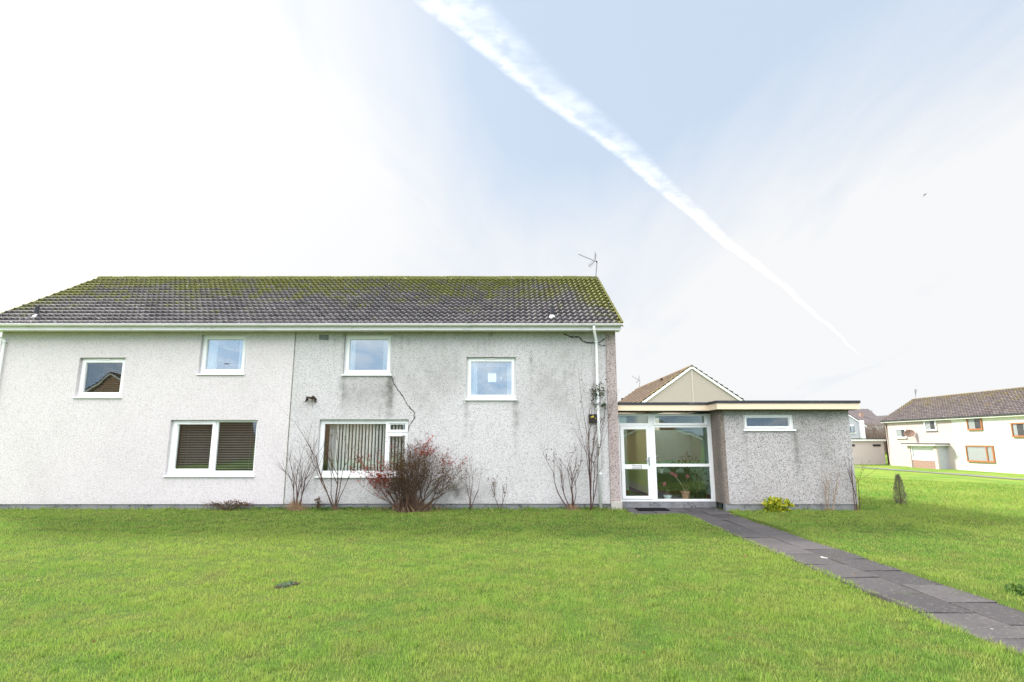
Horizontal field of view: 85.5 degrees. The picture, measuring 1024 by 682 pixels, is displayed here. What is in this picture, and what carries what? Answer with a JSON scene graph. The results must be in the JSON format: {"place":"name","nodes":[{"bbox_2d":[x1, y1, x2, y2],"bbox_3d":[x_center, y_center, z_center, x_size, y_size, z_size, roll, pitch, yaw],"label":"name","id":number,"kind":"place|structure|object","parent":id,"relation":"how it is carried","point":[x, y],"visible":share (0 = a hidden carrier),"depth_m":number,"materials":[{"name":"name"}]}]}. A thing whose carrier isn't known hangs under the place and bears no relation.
{"place":"outdoors","nodes":[
{"label":"outdoors","id":0,"kind":"place"},
{"bbox_2d":[0,452,1023,681],"bbox_3d":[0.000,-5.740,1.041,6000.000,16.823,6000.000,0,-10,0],"label":"ground","id":1,"kind":"structure","parent":0,"point":[640,644],"depth_m":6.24,"materials":[{"name":"green plant"}]},
{"bbox_2d":[203,499,253,510],"bbox_3d":[-7.349,4.244,14.317,1.364,0.333,0.295,0,-10,0],"label":"weed patch","id":2,"kind":"object","parent":1,"relation":"on","point":[224,508],"visible":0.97,"depth_m":14.30,"materials":[{"name":"brown plant"}]},
{"bbox_2d":[271,582,301,588],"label":"bare earth","id":3,"kind":"structure","parent":1,"relation":"on","point":[277,587],"depth_m":6.91,"materials":[{"name":"soil"}]},
{"bbox_2d":[277,581,294,587],"bbox_3d":[-2.818,3.039,6.899,0.219,0.074,0.252,5,-11,-25],"label":"clover patch","id":4,"kind":"object","parent":3,"relation":"on","point":[288,583],"visible":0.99,"depth_m":6.90,"materials":[{"name":"green plant"}]},
{"bbox_2d":[277,438,324,510],"bbox_3d":[-5.546,3.344,14.363,1.373,2.118,0.605,4,-11,-22],"label":"bare shrub","id":5,"kind":"object","parent":1,"relation":"on","point":[297,505],"visible":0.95,"depth_m":14.30,"materials":[{"name":"brown plant"}]},
{"bbox_2d":[0,276,623,509],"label":"semi detached house","id":6,"kind":"structure","parent":1,"relation":"on","point":[129,392],"depth_m":15.01,"materials":[{"name":"paint"}]},
{"bbox_2d":[72,358,125,397],"bbox_3d":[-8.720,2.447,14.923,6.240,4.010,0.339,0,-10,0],"label":"window","id":7,"kind":"structure","parent":6,"relation":"in","point":[81,391],"depth_m":15.20,"materials":[{"name":"white plastic"}]},
{"bbox_2d":[163,420,257,476],"bbox_3d":[-7.978,2.873,14.846,2.385,1.494,0.339,0,-10,0],"label":"window","id":8,"kind":"structure","parent":6,"relation":"in","point":[172,470],"depth_m":14.89,"materials":[{"name":"white plastic"}]},
{"bbox_2d":[196,335,246,374],"bbox_3d":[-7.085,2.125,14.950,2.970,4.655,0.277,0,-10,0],"label":"window","id":9,"kind":"structure","parent":6,"relation":"in","point":[209,351],"depth_m":15.33,"materials":[{"name":"white plastic"}]},
{"bbox_2d":[305,396,316,405],"bbox_3d":[-5.406,1.628,14.890,0.302,0.330,0.146,0,-10,0],"label":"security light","id":10,"kind":"object","parent":6,"relation":"attached to","point":[312,397],"depth_m":14.88,"materials":[{"name":"metal"}]},
{"bbox_2d":[315,420,408,477],"bbox_3d":[-4.167,3.275,14.796,2.865,2.335,0.383,0,-10,0],"label":"window","id":11,"kind":"structure","parent":6,"relation":"in","point":[333,444],"depth_m":14.94,"materials":[{"name":"white plastic"}]},
{"bbox_2d":[341,335,391,375],"bbox_3d":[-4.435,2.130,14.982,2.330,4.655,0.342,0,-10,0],"label":"window","id":12,"kind":"structure","parent":6,"relation":"in","point":[350,344],"depth_m":15.31,"materials":[{"name":"white plastic"}]},
{"bbox_2d":[465,358,516,400],"bbox_3d":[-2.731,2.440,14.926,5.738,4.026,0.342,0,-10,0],"label":"window","id":13,"kind":"structure","parent":6,"relation":"in","point":[472,363],"depth_m":15.20,"materials":[{"name":"white plastic"}]},
{"bbox_2d":[578,251,596,271],"bbox_3d":[2.669,-2.533,19.470,0.695,1.178,0.323,0,-10,0],"label":"tv aerial","id":14,"kind":"object","parent":6,"relation":"attached to","point":[592,260],"visible":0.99,"depth_m":19.51,"materials":[{"name":"grey metal"}]},
{"bbox_2d":[589,414,596,422],"bbox_3d":[2.165,2.074,14.824,0.220,0.230,0.088,0,-10,0],"label":"wall alarm box","id":15,"kind":"object","parent":6,"relation":"attached to","point":[592,417],"visible":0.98,"depth_m":14.78,"materials":[{"name":"black plastic"}]},
{"bbox_2d":[589,381,609,422],"bbox_3d":[2.354,1.946,14.793,0.570,1.752,0.231,0,-10,0],"label":"wall creeper","id":16,"kind":"object","parent":6,"relation":"attached to","point":[599,395],"depth_m":14.87,"materials":[{"name":"green plant"}]},
{"bbox_2d":[314,496,321,509],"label":"weed tuft","id":17,"kind":"object","parent":1,"relation":"on","point":[317,499],"visible":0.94,"depth_m":14.34,"materials":[{"name":"plant"}]},
{"bbox_2d":[283,410,363,510],"bbox_3d":[-4.888,2.961,14.230,2.349,2.833,0.957,4,-11,-21],"label":"bare shrub","id":18,"kind":"object","parent":1,"relation":"on","point":[321,480],"visible":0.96,"depth_m":14.34,"materials":[{"name":"brown plant"}]},
{"bbox_2d":[206,505,615,510],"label":"wall foot weeds","id":19,"kind":"object","parent":1,"relation":"on","point":[350,507],"depth_m":14.34,"materials":[{"name":"green plant"}]},
{"bbox_2d":[349,430,485,512],"bbox_3d":[-2.323,3.289,14.092,3.498,2.144,1.626,0,-10,0],"label":"red leaved shrub","id":20,"kind":"object","parent":1,"relation":"on","point":[409,501],"visible":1,"depth_m":13.99,"materials":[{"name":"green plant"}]},
{"bbox_2d":[453,457,482,508],"bbox_3d":[-1.188,3.693,14.373,0.943,1.429,0.295,-4,-11,23],"label":"thin bare sapling","id":21,"kind":"object","parent":1,"relation":"on","point":[469,488],"visible":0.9,"depth_m":14.32,"materials":[{"name":"red plant"}]},
{"bbox_2d":[488,475,507,508],"bbox_3d":[-0.366,3.903,14.392,0.553,1.021,0.182,-6,-12,28],"label":"thin bare sapling","id":22,"kind":"object","parent":1,"relation":"on","point":[494,491],"visible":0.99,"depth_m":14.42,"materials":[{"name":"red plant"}]},
{"bbox_2d":[541,443,583,510],"bbox_3d":[1.357,3.490,14.427,1.144,1.861,0.507,-3,-11,17],"label":"bare rose","id":23,"kind":"object","parent":1,"relation":"on","point":[572,506],"visible":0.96,"depth_m":14.34,"materials":[{"name":"brown plant"}]},
{"bbox_2d":[571,360,617,509],"bbox_3d":[2.140,2.418,14.432,0.970,3.962,1.445,-9,-14,42],"label":"climbing rose","id":24,"kind":"object","parent":1,"relation":"on","point":[590,477],"visible":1,"depth_m":14.41,"materials":[{"name":"brown plant"}]},
{"bbox_2d":[618,365,743,429],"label":"gabled house","id":25,"kind":"structure","parent":1,"relation":"on","point":[690,383],"depth_m":40.04,"materials":[{"name":"beige paint"}]},
{"bbox_2d":[618,400,860,510],"bbox_3d":[5.927,3.442,16.795,6.166,2.920,5.520,0,-10,0],"label":"flat roof extension","id":26,"kind":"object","parent":1,"relation":"on","point":[753,453],"visible":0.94,"depth_m":14.53,"materials":[{"name":"grey paint"}]},
{"bbox_2d":[620,426,651,498],"bbox_3d":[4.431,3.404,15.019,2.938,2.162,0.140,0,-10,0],"label":"door","id":27,"kind":"structure","parent":26,"relation":"in","point":[624,466],"depth_m":15.02,"materials":[{"name":"white plastic"}]},
{"bbox_2d":[659,482,675,498],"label":"potted geranium","id":28,"kind":"object","parent":26,"relation":"on","point":[666,496],"visible":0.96,"depth_m":15.15,"materials":[{"name":"green plant"}]},
{"bbox_2d":[657,472,697,495],"bbox_3d":[4.770,4.257,16.302,1.260,0.738,0.600,0,-10,0],"label":"hall table","id":29,"kind":"object","parent":26,"relation":"on","point":[668,478],"visible":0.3,"depth_m":16.46,"materials":[{"name":"plastic"}]},
{"bbox_2d":[656,454,663,472],"bbox_3d":[4.416,3.615,16.333,0.419,0.536,0.217,0,-10,0],"label":"potted orchid","id":30,"kind":"object","parent":29,"relation":"on","point":[661,469],"visible":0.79,"depth_m":16.29,"materials":[{"name":"white plant"}]},
{"bbox_2d":[664,460,685,472],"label":"potted fern","id":31,"kind":"object","parent":29,"relation":"on","point":[673,470],"visible":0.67,"depth_m":16.30,"materials":[{"name":"green plant"}]},
{"bbox_2d":[667,445,699,472],"bbox_3d":[5.117,3.485,16.345,0.890,0.795,0.643,6,-12,-28],"label":"potted shrub","id":32,"kind":"object","parent":29,"relation":"on","point":[686,469],"visible":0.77,"depth_m":16.32,"materials":[{"name":"green plant"}]},
{"bbox_2d":[670,472,697,498],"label":"potted geranium","id":33,"kind":"object","parent":26,"relation":"on","point":[685,493],"visible":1,"depth_m":15.18,"materials":[{"name":"plant"}]},
{"bbox_2d":[682,461,709,498],"bbox_3d":[5.247,3.799,15.527,1.049,1.222,0.599,0,-10,0],"label":"potted shrub","id":34,"kind":"object","parent":26,"relation":"on","point":[699,493],"visible":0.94,"depth_m":15.38,"materials":[{"name":"green plant"}]},
{"bbox_2d":[743,415,795,430],"bbox_3d":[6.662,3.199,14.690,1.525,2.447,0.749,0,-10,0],"label":"window","id":35,"kind":"structure","parent":26,"relation":"in","point":[789,417],"depth_m":14.56,"materials":[{"name":"white plastic"}]},
{"bbox_2d":[761,495,794,511],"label":"euonymus shrub","id":36,"kind":"object","parent":1,"relation":"on","point":[773,504],"visible":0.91,"depth_m":13.75,"materials":[{"name":"yellow plant"}]},
{"bbox_2d":[820,465,841,511],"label":"dry stems","id":37,"kind":"object","parent":1,"relation":"on","point":[834,496],"visible":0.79,"depth_m":14.05,"materials":[{"name":"plant"}]},
{"bbox_2d":[848,413,866,437],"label":"grey gabled house","id":38,"kind":"structure","parent":1,"relation":"on","point":[857,428],"depth_m":74.03,"materials":[{"name":"white paint"}]},
{"bbox_2d":[850,425,854,432],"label":"window","id":39,"kind":"structure","parent":38,"relation":"in","point":[852,430],"depth_m":74.08,"materials":[{"name":"white plastic"}]},
{"bbox_2d":[844,451,873,511],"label":"dry stems","id":40,"kind":"object","parent":1,"relation":"on","point":[856,485],"visible":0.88,"depth_m":14.13,"materials":[{"name":"brown plant"}]},
{"bbox_2d":[848,409,875,415],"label":"distant house","id":41,"kind":"structure","parent":1,"relation":"on","point":[867,412],"depth_m":215.64,"materials":[{"name":"brown tile"}]},
{"bbox_2d":[853,413,886,433],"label":"distant house","id":42,"kind":"structure","parent":1,"relation":"on","point":[870,419],"depth_m":151.54,"materials":[{"name":"brown tile"}]},
{"bbox_2d":[851,438,889,464],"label":"garage block","id":43,"kind":"structure","parent":1,"relation":"on","point":[865,450],"depth_m":62.77,"materials":[{"name":"paint"}]},
{"bbox_2d":[865,421,886,451],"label":"bare thicket","id":44,"kind":"object","parent":1,"relation":"on","point":[879,431],"visible":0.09,"depth_m":86.03,"materials":[{"name":"brown plant"}]},
{"bbox_2d":[892,474,908,504],"bbox_3d":[11.040,4.229,15.792,0.400,0.935,0.405,0,-10,0],"label":"young conifer","id":45,"kind":"object","parent":1,"relation":"on","point":[897,487],"visible":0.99,"depth_m":15.77,"materials":[{"name":"green plant"}]},
{"bbox_2d":[854,466,1023,479],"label":"footpath","id":46,"kind":"structure","parent":1,"relation":"on","point":[945,473],"depth_m":44.02,"materials":[{"name":"grey concrete"}]},
{"bbox_2d":[880,387,1023,473],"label":"semi detached house","id":47,"kind":"structure","parent":1,"relation":"on","point":[979,431],"depth_m":51.01,"materials":[{"name":"white paint"}]},
{"bbox_2d":[895,428,906,437],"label":"window","id":48,"kind":"structure","parent":47,"relation":"in","point":[899,432],"depth_m":58.44,"materials":[{"name":"white plastic"}]},
{"bbox_2d":[904,430,914,436],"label":"satellite dish","id":49,"kind":"object","parent":47,"relation":"attached to","point":[908,433],"visible":1,"depth_m":56.55,"materials":[{"name":"metal"}]},
{"bbox_2d":[910,445,934,460],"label":"porch window","id":50,"kind":"structure","parent":47,"relation":"in","point":[920,452],"depth_m":54.24,"materials":[{"name":"white plastic"}]},
{"bbox_2d":[923,420,937,430],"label":"window","id":51,"kind":"structure","parent":47,"relation":"in","point":[928,425],"depth_m":54.28,"materials":[{"name":"white plastic"}]},
{"bbox_2d":[966,418,982,429],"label":"window","id":52,"kind":"structure","parent":47,"relation":"in","point":[975,423],"depth_m":49.07,"materials":[{"name":"orange glass"}]},
{"bbox_2d":[965,445,995,462],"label":"window","id":53,"kind":"structure","parent":47,"relation":"in","point":[974,453],"depth_m":48.45,"materials":[{"name":"orange glass"}]},
{"bbox_2d":[1010,422,1023,436],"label":"window","id":54,"kind":"structure","parent":47,"relation":"in","point":[1017,429],"depth_m":44.91,"materials":[{"name":"orange glass"}]},
{"bbox_2d":[1002,582,1023,595],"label":"corner weed","id":55,"kind":"object","parent":1,"relation":"on","point":[1018,587],"visible":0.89,"depth_m":6.41,"materials":[{"name":"green plant"}]},
{"bbox_2d":[0,0,1023,415],"label":"sky","id":56,"kind":"structure","parent":0,"point":[747,182],"materials":[{"name":"white"}]},
{"bbox_2d":[624,507,1023,653],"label":"path","id":57,"kind":"structure","parent":0,"point":[982,617],"depth_m":6.91,"materials":[{"name":"concrete"}]},
{"bbox_2d":[635,508,669,510],"bbox_3d":[3.620,4.349,14.334,0.800,0.014,0.520,0,-10,0],"label":"door mat","id":58,"kind":"object","parent":57,"relation":"on","point":[652,509],"depth_m":14.20,"materials":[{"name":"black rubber"}]}
]}

